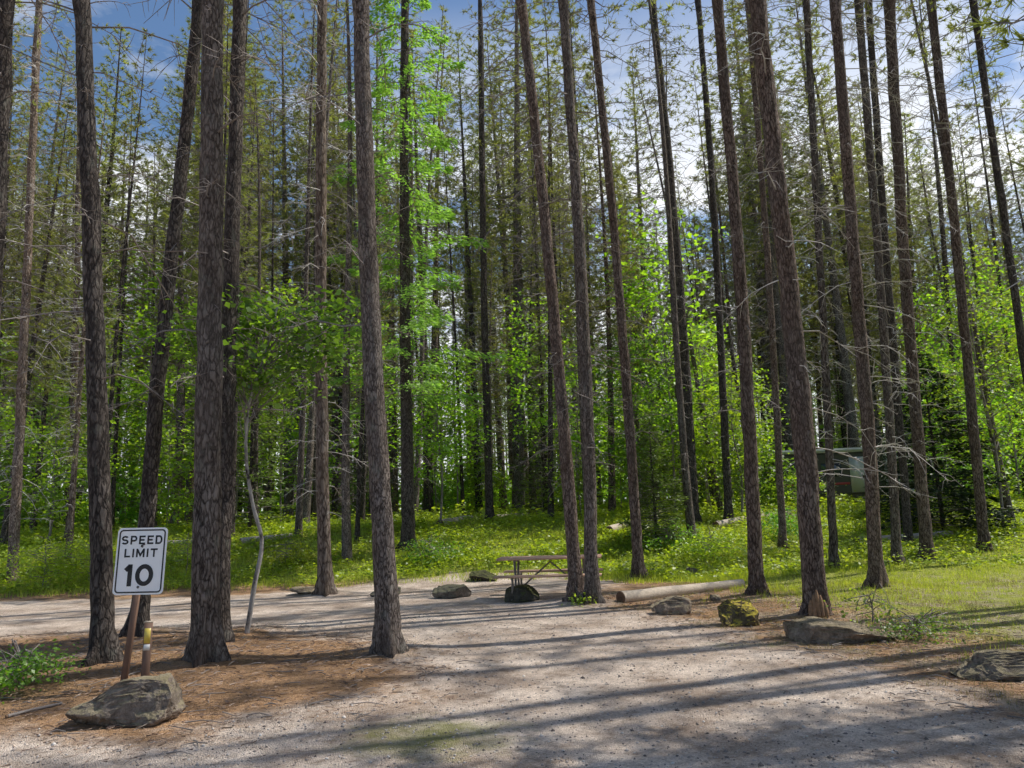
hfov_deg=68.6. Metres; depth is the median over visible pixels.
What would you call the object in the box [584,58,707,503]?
pine tree
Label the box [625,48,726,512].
pine tree
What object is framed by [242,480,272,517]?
leafy shrub
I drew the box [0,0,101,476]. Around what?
pine tree
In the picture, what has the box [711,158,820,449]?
pine tree
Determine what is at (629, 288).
pine tree
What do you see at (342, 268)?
pine tree
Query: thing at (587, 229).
pine tree
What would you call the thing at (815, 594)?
pine tree
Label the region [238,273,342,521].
maple tree
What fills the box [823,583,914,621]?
leafy sprig
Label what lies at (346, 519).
pine tree
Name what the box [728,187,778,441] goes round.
pine tree
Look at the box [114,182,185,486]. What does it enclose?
pine tree
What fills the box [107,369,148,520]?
maple tree
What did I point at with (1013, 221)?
pine tree
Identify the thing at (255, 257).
pine tree
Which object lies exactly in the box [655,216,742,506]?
pine tree
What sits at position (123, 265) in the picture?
pine tree
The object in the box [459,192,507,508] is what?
pine tree
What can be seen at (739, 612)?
boulder
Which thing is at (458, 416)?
maple tree
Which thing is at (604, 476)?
maple tree
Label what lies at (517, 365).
maple tree
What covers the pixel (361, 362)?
pine tree
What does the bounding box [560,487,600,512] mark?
leafy shrub
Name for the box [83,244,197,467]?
maple tree
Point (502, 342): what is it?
pine tree
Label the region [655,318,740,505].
maple tree
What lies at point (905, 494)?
pine tree
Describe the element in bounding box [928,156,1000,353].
pine tree
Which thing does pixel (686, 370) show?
pine tree
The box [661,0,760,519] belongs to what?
pine tree
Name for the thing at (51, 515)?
leafy bush
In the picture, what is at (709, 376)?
maple tree
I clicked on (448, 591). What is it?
boulder
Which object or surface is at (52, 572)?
leafy bush
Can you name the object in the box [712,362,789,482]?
maple tree
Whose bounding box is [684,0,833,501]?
pine tree
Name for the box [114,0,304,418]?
pine tree
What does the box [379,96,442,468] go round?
pine tree
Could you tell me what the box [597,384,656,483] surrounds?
maple tree
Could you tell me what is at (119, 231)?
pine tree
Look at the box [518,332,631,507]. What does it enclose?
maple tree
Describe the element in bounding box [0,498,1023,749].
ground
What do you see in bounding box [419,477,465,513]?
leafy shrub
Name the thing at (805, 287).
pine tree
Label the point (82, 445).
pine tree
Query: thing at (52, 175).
pine tree
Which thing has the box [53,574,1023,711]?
dry grass
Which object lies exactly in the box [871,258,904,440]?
pine tree
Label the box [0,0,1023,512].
sky
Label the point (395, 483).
pine tree
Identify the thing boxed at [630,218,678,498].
pine tree
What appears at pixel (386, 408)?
maple tree
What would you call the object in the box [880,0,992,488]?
pine tree
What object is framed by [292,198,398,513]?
pine tree
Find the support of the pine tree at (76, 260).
on the ground at (236, 706)
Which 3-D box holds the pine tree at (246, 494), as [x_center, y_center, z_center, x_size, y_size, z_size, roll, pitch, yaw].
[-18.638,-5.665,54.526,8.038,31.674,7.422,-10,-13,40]
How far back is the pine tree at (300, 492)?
25.47 m
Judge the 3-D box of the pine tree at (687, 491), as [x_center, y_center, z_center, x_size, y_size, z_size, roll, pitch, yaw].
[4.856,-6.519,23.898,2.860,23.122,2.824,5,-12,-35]
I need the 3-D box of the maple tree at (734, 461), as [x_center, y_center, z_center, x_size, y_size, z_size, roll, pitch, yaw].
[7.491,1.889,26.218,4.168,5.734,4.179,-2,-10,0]
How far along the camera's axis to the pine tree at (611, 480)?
28.68 m
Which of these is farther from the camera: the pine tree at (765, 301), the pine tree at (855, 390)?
the pine tree at (855, 390)
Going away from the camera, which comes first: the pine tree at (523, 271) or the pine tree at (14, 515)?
the pine tree at (14, 515)
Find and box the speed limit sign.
[112,527,167,680]
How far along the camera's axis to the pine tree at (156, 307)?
36.84 m
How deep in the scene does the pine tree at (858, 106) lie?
61.22 m
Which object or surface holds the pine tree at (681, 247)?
on the ground at (236, 706)
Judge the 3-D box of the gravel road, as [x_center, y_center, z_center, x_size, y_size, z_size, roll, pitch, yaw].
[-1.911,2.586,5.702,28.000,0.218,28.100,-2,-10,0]
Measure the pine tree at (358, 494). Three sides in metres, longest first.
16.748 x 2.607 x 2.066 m
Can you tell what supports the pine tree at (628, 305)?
on the ground at (236, 706)
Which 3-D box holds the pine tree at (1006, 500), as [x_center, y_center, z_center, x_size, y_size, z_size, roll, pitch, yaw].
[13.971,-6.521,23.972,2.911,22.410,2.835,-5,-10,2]
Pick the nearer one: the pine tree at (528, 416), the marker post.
the marker post
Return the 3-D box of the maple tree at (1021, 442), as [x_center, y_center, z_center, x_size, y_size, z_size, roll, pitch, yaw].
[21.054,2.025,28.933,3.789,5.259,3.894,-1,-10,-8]
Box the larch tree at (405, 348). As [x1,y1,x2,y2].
[310,0,507,551]
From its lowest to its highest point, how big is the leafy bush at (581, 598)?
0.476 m
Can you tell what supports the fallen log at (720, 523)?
on the ground at (236, 706)
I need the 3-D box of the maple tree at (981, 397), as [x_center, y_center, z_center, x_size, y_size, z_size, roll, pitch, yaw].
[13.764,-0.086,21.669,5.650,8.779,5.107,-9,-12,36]
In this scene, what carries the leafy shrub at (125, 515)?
on the ground at (236, 706)
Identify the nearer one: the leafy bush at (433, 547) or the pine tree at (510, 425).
the leafy bush at (433, 547)
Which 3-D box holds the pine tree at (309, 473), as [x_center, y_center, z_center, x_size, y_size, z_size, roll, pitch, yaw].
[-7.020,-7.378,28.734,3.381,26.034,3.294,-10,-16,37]
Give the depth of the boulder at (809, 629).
8.67 m
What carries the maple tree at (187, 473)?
on the ground at (236, 706)
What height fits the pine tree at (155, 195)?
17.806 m
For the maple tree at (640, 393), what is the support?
on the ground at (236, 706)
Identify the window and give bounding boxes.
[789,465,795,477]
[821,463,841,476]
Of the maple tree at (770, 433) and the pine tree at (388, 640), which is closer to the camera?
the pine tree at (388, 640)
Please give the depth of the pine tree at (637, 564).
18.77 m
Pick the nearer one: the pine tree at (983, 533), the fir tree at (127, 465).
the pine tree at (983, 533)
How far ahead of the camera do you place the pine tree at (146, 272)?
43.32 m
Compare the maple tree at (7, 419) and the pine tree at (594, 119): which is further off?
the pine tree at (594, 119)
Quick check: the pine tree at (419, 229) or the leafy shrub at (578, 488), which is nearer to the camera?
the leafy shrub at (578, 488)
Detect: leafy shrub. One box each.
[0,380,132,529]
[0,477,49,531]
[0,490,41,529]
[21,488,63,526]
[74,501,115,528]
[82,478,119,508]
[87,457,172,527]
[115,480,159,524]
[122,416,193,526]
[129,457,170,514]
[185,433,285,520]
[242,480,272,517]
[267,467,335,512]
[329,469,394,519]
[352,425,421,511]
[418,464,456,513]
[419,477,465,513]
[446,442,514,515]
[464,456,511,509]
[509,479,540,505]
[533,445,620,516]
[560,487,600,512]
[566,366,668,510]
[615,442,670,497]
[622,444,670,496]
[637,396,736,514]
[649,422,721,505]
[664,442,720,501]
[701,433,795,508]
[718,467,759,500]
[822,402,885,447]
[883,364,1023,500]
[896,416,969,495]
[960,404,1023,496]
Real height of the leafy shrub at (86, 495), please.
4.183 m
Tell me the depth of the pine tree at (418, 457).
32.38 m
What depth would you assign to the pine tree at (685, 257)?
60.47 m
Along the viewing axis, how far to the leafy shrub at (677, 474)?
37.49 m
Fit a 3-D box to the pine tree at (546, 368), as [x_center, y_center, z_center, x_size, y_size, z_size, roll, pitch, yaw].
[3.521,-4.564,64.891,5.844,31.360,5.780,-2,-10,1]
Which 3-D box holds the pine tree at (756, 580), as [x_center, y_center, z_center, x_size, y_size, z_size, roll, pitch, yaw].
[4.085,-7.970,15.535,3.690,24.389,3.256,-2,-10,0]
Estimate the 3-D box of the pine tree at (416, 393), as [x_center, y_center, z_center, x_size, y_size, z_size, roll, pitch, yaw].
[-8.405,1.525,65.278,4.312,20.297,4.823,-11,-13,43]
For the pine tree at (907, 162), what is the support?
on the ground at (236, 706)
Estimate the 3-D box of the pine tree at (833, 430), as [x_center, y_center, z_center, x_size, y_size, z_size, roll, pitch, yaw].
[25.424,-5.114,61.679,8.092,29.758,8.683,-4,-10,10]
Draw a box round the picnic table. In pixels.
[493,554,602,591]
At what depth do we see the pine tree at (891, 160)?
54.30 m
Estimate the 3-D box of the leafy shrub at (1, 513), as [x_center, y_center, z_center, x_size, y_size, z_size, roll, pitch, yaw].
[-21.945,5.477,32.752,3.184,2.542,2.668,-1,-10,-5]
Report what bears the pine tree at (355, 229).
on the ground at (236, 706)
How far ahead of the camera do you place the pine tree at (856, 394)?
64.07 m
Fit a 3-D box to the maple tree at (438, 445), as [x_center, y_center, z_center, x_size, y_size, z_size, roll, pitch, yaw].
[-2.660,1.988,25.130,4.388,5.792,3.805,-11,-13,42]
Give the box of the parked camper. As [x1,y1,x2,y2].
[767,447,914,497]
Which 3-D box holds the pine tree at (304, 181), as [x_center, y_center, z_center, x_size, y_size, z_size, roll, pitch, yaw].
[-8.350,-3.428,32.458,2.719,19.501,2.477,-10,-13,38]
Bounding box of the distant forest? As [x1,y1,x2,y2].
[0,223,1023,521]
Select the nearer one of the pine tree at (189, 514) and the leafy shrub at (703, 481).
the pine tree at (189, 514)
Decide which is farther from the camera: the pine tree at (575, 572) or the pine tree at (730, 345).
the pine tree at (730, 345)
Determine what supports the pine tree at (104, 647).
on the ground at (236, 706)
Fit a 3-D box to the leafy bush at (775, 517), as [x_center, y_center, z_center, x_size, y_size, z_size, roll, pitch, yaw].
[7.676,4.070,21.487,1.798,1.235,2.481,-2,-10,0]
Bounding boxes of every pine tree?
[0,0,78,584]
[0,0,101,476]
[0,0,147,391]
[0,0,295,667]
[0,56,48,492]
[0,98,118,544]
[0,116,70,463]
[0,127,38,449]
[0,131,113,532]
[0,135,47,497]
[0,171,59,464]
[0,189,80,523]
[0,277,20,520]
[1,37,110,498]
[1,134,128,529]
[2,101,68,434]
[4,101,24,456]
[17,79,150,565]
[29,1,119,542]
[39,170,138,360]
[40,164,109,528]
[41,24,160,521]
[41,226,71,485]
[47,84,107,525]
[47,122,144,520]
[52,275,113,523]
[65,233,132,464]
[67,0,321,637]
[79,119,160,510]
[81,28,172,476]
[101,47,254,529]
[102,87,159,529]
[103,170,194,483]
[105,160,167,519]
[107,208,138,471]
[111,137,170,465]
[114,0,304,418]
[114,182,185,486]
[120,0,275,519]
[120,0,293,667]
[122,317,148,467]
[123,134,170,473]
[126,0,255,520]
[131,197,197,490]
[137,32,287,495]
[137,292,187,521]
[140,136,190,525]
[144,0,337,641]
[156,15,303,490]
[161,366,187,519]
[162,275,188,494]
[163,184,225,528]
[163,369,186,517]
[164,44,295,519]
[175,0,267,497]
[197,0,276,535]
[198,0,336,516]
[222,66,294,489]
[224,38,287,529]
[236,74,279,482]
[240,195,270,487]
[243,80,295,521]
[243,104,293,517]
[243,213,290,513]
[245,0,390,520]
[246,266,282,488]
[253,0,451,658]
[254,16,398,520]
[254,85,311,494]
[255,0,423,596]
[258,246,292,515]
[260,24,380,515]
[262,0,342,537]
[267,127,313,501]
[270,105,352,482]
[280,32,399,512]
[281,0,374,527]
[281,138,361,513]
[288,100,344,523]
[288,175,350,481]
[288,186,329,516]
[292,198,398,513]
[296,1,399,562]
[327,46,382,484]
[327,350,352,496]
[329,254,400,515]
[330,0,400,519]
[331,129,358,443]
[331,151,418,519]
[336,67,418,541]
[340,286,398,438]
[344,204,430,512]
[350,63,432,511]
[352,25,479,514]
[370,0,447,529]
[375,162,427,443]
[379,19,492,512]
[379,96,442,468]
[381,287,400,467]
[382,123,445,519]
[393,3,466,514]
[397,291,427,472]
[413,255,464,491]
[417,30,511,513]
[422,101,477,514]
[437,0,616,511]
[438,171,507,512]
[440,135,498,500]
[441,86,528,512]
[442,34,559,505]
[443,0,632,602]
[444,0,528,522]
[445,216,511,476]
[449,234,525,490]
[454,20,623,507]
[456,213,505,503]
[459,57,528,494]
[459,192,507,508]
[486,82,598,509]
[487,164,554,513]
[493,290,543,468]
[494,0,663,604]
[496,191,545,461]
[496,237,528,496]
[507,74,605,517]
[509,242,575,473]
[510,168,557,512]
[511,0,591,479]
[512,110,564,509]
[534,54,657,510]
[536,202,609,500]
[537,0,617,496]
[537,136,575,509]
[537,169,575,509]
[538,139,593,465]
[539,232,573,496]
[541,0,639,464]
[544,0,676,579]
[555,101,615,483]
[557,158,618,503]
[563,206,630,504]
[567,310,604,493]
[573,312,606,500]
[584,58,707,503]
[590,131,667,509]
[594,173,662,483]
[595,244,655,489]
[599,202,666,416]
[602,152,669,477]
[610,0,720,539]
[612,0,711,523]
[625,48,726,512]
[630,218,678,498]
[638,230,694,481]
[639,22,704,509]
[651,278,709,503]
[653,241,710,405]
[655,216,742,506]
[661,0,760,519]
[661,209,698,353]
[663,191,709,322]
[664,155,717,505]
[674,0,839,501]
[676,61,761,476]
[679,188,721,507]
[680,0,797,595]
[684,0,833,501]
[684,154,753,484]
[685,213,728,475]
[687,241,730,480]
[691,117,784,506]
[693,0,934,616]
[694,124,758,439]
[697,0,824,548]
[699,140,783,505]
[704,10,826,472]
[706,89,842,416]
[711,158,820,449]
[721,95,796,500]
[727,103,840,445]
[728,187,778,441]
[745,0,896,502]
[749,0,903,568]
[749,0,962,588]
[751,17,946,495]
[788,0,955,564]
[790,200,838,445]
[792,103,872,447]
[793,228,823,423]
[794,158,859,443]
[794,168,846,447]
[797,212,853,434]
[801,231,859,445]
[806,110,917,433]
[816,213,880,422]
[817,0,985,561]
[823,128,896,438]
[825,0,942,545]
[831,296,884,426]
[832,112,927,450]
[832,314,902,439]
[836,168,898,423]
[840,139,932,481]
[848,80,906,438]
[866,112,975,483]
[868,112,946,354]
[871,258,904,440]
[872,0,1023,551]
[873,272,929,416]
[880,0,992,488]
[894,183,966,348]
[896,0,1021,522]
[896,0,1023,470]
[909,132,985,494]
[911,168,965,464]
[916,114,971,488]
[921,262,962,409]
[927,165,1023,498]
[928,0,1023,384]
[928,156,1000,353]
[929,113,1021,496]
[936,102,1009,468]
[941,2,1023,480]
[950,178,1010,489]
[952,20,1023,498]
[954,186,1023,458]
[961,99,1023,302]
[963,132,1023,407]
[967,145,1023,404]
[973,209,1023,424]
[977,214,1022,439]
[980,70,1023,308]
[1004,112,1023,290]
[1015,156,1023,302]
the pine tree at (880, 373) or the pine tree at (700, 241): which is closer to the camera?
the pine tree at (700, 241)
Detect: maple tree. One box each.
[0,322,48,477]
[0,327,32,464]
[0,374,84,502]
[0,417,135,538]
[0,449,28,506]
[26,383,146,506]
[49,308,148,467]
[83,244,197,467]
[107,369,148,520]
[119,367,194,522]
[142,277,361,632]
[165,360,239,476]
[168,395,193,498]
[187,321,289,520]
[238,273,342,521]
[238,359,307,512]
[263,416,341,502]
[328,315,400,468]
[386,357,508,522]
[394,351,466,511]
[414,342,513,508]
[489,288,598,511]
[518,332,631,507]
[567,325,708,513]
[579,386,668,491]
[589,192,732,511]
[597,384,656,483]
[641,312,718,460]
[643,324,760,507]
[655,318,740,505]
[667,359,788,515]
[695,349,786,496]
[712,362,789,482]
[874,348,983,466]
[876,284,1004,478]
[880,358,1012,506]
[895,232,1023,529]
[928,280,1023,455]
[930,246,1023,498]
[943,358,1020,494]
[991,385,1023,467]
[997,311,1023,436]
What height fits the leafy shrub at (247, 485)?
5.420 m
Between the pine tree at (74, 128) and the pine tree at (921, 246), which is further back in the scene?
the pine tree at (921, 246)
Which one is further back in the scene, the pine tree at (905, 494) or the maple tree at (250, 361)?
the pine tree at (905, 494)
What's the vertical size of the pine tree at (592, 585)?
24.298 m
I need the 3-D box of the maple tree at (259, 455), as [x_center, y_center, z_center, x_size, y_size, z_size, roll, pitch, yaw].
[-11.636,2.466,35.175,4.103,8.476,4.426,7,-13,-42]
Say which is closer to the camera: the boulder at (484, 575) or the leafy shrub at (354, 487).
the boulder at (484, 575)
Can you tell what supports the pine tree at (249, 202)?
on the ground at (236, 706)
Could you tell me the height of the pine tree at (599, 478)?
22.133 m
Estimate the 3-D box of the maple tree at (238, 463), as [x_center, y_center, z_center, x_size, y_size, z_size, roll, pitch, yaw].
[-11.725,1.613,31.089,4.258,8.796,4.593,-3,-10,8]
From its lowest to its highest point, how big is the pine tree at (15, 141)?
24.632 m
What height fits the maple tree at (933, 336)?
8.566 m
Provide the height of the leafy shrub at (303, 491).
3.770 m
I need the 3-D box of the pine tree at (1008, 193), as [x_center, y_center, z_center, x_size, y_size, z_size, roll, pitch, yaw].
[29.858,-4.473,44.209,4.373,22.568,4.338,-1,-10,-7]
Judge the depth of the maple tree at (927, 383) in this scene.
30.43 m
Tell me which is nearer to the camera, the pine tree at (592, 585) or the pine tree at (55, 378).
the pine tree at (592, 585)
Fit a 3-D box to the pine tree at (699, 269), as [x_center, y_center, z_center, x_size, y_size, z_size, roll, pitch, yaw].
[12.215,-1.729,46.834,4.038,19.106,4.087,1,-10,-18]
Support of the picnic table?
on the gravel road
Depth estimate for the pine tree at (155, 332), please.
44.28 m
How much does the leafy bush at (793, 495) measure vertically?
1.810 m
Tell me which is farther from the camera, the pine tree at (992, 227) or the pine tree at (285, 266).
the pine tree at (285, 266)
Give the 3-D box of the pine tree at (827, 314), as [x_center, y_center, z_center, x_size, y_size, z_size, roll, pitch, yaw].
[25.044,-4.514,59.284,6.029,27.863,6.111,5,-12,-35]
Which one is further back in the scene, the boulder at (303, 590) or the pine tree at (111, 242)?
the pine tree at (111, 242)
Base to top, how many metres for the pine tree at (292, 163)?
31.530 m
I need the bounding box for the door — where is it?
[848,456,864,491]
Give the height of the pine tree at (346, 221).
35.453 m
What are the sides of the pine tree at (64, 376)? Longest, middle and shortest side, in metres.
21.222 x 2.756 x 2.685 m
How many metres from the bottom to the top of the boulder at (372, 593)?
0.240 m
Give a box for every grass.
[0,495,1023,661]
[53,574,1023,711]
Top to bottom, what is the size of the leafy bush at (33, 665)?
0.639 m
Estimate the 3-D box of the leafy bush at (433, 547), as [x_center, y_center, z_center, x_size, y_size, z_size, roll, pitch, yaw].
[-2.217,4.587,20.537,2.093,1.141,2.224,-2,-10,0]
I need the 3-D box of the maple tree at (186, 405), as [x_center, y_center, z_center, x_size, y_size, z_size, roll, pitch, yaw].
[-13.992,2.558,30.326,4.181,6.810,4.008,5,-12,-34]
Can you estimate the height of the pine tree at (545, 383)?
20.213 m
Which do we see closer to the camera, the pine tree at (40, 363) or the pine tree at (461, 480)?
the pine tree at (461, 480)
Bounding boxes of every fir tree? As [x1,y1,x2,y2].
[2,387,60,525]
[110,397,139,522]
[235,291,295,530]
[335,392,400,519]
[508,342,581,513]
[617,418,699,541]
[666,405,708,505]
[819,357,861,502]
[856,410,947,523]
[878,353,1023,535]
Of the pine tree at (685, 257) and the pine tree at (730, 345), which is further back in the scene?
the pine tree at (685, 257)
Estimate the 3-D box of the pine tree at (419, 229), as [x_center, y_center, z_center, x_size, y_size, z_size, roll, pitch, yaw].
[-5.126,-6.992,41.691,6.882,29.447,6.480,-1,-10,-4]
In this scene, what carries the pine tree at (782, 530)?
on the ground at (236, 706)
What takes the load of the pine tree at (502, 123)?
on the ground at (236, 706)
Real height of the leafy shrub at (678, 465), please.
4.366 m
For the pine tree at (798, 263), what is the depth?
51.73 m
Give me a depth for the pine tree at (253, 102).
26.49 m
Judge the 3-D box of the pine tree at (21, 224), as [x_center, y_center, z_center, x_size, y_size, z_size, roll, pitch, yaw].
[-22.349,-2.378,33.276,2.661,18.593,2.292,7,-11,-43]
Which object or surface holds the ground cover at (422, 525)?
on the ground at (236, 706)
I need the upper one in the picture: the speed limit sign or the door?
the door
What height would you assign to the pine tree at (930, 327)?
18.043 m
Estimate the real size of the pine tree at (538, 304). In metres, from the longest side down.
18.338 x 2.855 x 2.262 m
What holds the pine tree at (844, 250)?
on the ground at (236, 706)
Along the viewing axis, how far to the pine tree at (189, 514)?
31.99 m
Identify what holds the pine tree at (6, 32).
on the ground at (236, 706)
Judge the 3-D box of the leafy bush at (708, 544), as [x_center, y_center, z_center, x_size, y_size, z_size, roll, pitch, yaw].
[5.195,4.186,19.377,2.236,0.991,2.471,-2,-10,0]
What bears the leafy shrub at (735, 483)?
on the ground at (236, 706)
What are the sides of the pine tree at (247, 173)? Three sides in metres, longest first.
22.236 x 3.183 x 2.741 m
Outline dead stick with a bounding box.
[5,702,62,717]
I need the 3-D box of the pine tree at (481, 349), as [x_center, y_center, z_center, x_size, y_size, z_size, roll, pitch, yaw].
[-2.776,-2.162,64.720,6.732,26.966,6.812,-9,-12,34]
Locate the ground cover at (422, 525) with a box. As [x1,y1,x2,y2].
[0,486,1023,594]
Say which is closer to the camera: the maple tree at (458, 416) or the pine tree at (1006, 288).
the maple tree at (458, 416)
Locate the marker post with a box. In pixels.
[141,621,152,675]
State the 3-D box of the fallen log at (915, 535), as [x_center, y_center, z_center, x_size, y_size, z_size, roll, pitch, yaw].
[10.762,4.215,20.570,2.806,0.292,0.257,-1,-10,-7]
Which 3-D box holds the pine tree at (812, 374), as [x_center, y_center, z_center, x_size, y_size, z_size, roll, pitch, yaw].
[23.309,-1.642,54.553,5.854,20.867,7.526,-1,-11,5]
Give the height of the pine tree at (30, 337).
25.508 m
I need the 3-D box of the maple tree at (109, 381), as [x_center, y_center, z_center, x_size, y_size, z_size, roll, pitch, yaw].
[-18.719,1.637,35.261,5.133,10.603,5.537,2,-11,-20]
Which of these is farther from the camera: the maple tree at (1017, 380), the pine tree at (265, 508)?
the pine tree at (265, 508)
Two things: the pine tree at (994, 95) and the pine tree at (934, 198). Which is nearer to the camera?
the pine tree at (994, 95)
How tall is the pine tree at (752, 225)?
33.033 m
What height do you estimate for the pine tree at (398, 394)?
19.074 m
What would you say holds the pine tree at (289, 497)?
on the ground at (236, 706)
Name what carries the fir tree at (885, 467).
on the ground at (236, 706)
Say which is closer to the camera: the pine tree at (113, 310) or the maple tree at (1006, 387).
the maple tree at (1006, 387)
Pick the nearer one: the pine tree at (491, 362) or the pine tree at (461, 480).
the pine tree at (461, 480)
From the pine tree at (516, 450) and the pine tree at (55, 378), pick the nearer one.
the pine tree at (516, 450)
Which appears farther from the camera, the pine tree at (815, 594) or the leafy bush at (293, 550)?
the leafy bush at (293, 550)
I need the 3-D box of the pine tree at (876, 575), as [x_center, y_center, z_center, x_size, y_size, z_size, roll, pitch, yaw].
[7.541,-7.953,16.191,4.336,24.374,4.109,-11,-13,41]
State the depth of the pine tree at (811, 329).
60.24 m
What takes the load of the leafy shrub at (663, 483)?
on the ground at (236, 706)
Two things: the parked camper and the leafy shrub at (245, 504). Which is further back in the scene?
the leafy shrub at (245, 504)
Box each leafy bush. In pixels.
[0,528,89,589]
[0,636,90,703]
[44,538,115,586]
[166,529,191,572]
[246,535,316,572]
[396,531,467,568]
[561,583,596,606]
[620,517,702,552]
[667,528,746,560]
[760,467,835,506]
[761,505,798,539]
[855,606,1003,647]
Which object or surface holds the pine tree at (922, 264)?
on the ground at (236, 706)
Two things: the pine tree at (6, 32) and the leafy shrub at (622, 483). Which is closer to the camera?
the pine tree at (6, 32)
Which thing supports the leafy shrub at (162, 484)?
on the ground at (236, 706)
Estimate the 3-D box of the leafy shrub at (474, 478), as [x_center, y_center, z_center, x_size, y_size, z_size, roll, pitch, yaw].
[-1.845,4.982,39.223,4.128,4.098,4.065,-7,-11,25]
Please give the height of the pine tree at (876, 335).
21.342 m
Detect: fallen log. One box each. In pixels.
[167,540,191,546]
[239,533,290,543]
[436,513,529,525]
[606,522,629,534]
[616,579,744,602]
[712,510,796,528]
[855,531,953,544]
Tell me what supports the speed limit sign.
on the ground at (236, 706)
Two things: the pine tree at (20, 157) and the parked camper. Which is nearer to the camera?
the parked camper
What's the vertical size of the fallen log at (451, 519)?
0.424 m
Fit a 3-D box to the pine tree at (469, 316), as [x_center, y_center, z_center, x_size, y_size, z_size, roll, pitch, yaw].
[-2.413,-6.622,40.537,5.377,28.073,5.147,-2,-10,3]
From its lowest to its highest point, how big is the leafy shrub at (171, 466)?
4.153 m
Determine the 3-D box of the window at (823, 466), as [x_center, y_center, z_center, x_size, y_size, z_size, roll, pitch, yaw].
[14.395,3.871,33.783,0.900,0.600,0.009,-3,-10,3]
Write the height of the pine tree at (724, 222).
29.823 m
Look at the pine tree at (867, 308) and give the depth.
59.08 m
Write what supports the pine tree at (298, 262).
on the ground at (236, 706)
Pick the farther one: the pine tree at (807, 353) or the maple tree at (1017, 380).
the pine tree at (807, 353)
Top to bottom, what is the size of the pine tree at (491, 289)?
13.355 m
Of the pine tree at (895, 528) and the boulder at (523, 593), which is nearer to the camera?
the boulder at (523, 593)
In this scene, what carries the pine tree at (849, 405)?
on the ground at (236, 706)
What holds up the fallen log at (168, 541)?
on the ground at (236, 706)
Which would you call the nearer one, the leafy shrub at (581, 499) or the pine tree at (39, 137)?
the leafy shrub at (581, 499)
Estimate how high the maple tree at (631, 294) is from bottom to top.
12.216 m
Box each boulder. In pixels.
[65,673,185,727]
[290,586,314,593]
[370,587,400,596]
[432,584,471,598]
[469,569,496,580]
[504,584,539,602]
[650,596,691,614]
[686,567,696,574]
[709,594,720,600]
[717,597,759,626]
[783,616,903,644]
[948,649,1023,680]
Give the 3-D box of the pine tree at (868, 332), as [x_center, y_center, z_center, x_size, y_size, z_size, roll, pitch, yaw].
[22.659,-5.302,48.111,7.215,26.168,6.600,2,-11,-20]
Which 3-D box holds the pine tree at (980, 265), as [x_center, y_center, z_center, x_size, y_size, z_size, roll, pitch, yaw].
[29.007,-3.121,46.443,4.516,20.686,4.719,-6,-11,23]
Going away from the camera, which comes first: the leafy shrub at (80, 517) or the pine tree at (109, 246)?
the leafy shrub at (80, 517)
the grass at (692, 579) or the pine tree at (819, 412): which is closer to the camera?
the grass at (692, 579)
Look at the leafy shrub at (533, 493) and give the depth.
42.30 m
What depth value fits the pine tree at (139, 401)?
53.65 m
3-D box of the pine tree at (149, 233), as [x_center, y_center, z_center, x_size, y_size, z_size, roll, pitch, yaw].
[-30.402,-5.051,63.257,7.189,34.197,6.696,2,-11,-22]
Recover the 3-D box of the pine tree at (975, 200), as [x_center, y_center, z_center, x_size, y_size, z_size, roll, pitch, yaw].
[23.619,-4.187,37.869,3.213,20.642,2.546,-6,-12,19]
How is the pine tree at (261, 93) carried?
on the ground at (236, 706)
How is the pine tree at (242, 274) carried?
on the ground at (236, 706)
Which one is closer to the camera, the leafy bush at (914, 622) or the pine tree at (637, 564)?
the leafy bush at (914, 622)
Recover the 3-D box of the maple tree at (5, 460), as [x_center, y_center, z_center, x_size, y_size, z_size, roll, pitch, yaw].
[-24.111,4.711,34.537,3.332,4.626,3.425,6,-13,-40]
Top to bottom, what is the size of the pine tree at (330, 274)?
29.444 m
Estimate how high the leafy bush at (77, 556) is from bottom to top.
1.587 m
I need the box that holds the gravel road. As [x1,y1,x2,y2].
[0,571,1023,767]
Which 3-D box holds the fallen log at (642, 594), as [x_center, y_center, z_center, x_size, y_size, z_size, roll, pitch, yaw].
[3.282,3.913,14.273,3.418,0.236,0.247,5,-12,-36]
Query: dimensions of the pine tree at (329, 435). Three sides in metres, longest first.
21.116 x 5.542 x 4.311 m
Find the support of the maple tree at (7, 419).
on the ground at (236, 706)
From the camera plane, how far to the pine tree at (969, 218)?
29.95 m
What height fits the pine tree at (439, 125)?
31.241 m
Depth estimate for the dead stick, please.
6.61 m
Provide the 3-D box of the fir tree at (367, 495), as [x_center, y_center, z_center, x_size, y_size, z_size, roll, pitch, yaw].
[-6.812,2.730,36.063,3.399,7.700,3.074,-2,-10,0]
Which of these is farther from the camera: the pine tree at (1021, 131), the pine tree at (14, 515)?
the pine tree at (1021, 131)
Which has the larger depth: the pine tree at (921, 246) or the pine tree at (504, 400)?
the pine tree at (504, 400)
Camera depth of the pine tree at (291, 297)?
48.24 m
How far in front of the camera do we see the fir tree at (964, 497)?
21.90 m
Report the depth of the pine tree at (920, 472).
18.91 m
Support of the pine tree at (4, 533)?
on the ground at (236, 706)
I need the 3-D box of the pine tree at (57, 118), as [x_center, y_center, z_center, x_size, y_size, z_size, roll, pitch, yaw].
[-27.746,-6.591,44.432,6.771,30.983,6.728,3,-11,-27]
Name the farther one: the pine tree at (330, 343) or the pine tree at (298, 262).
the pine tree at (330, 343)

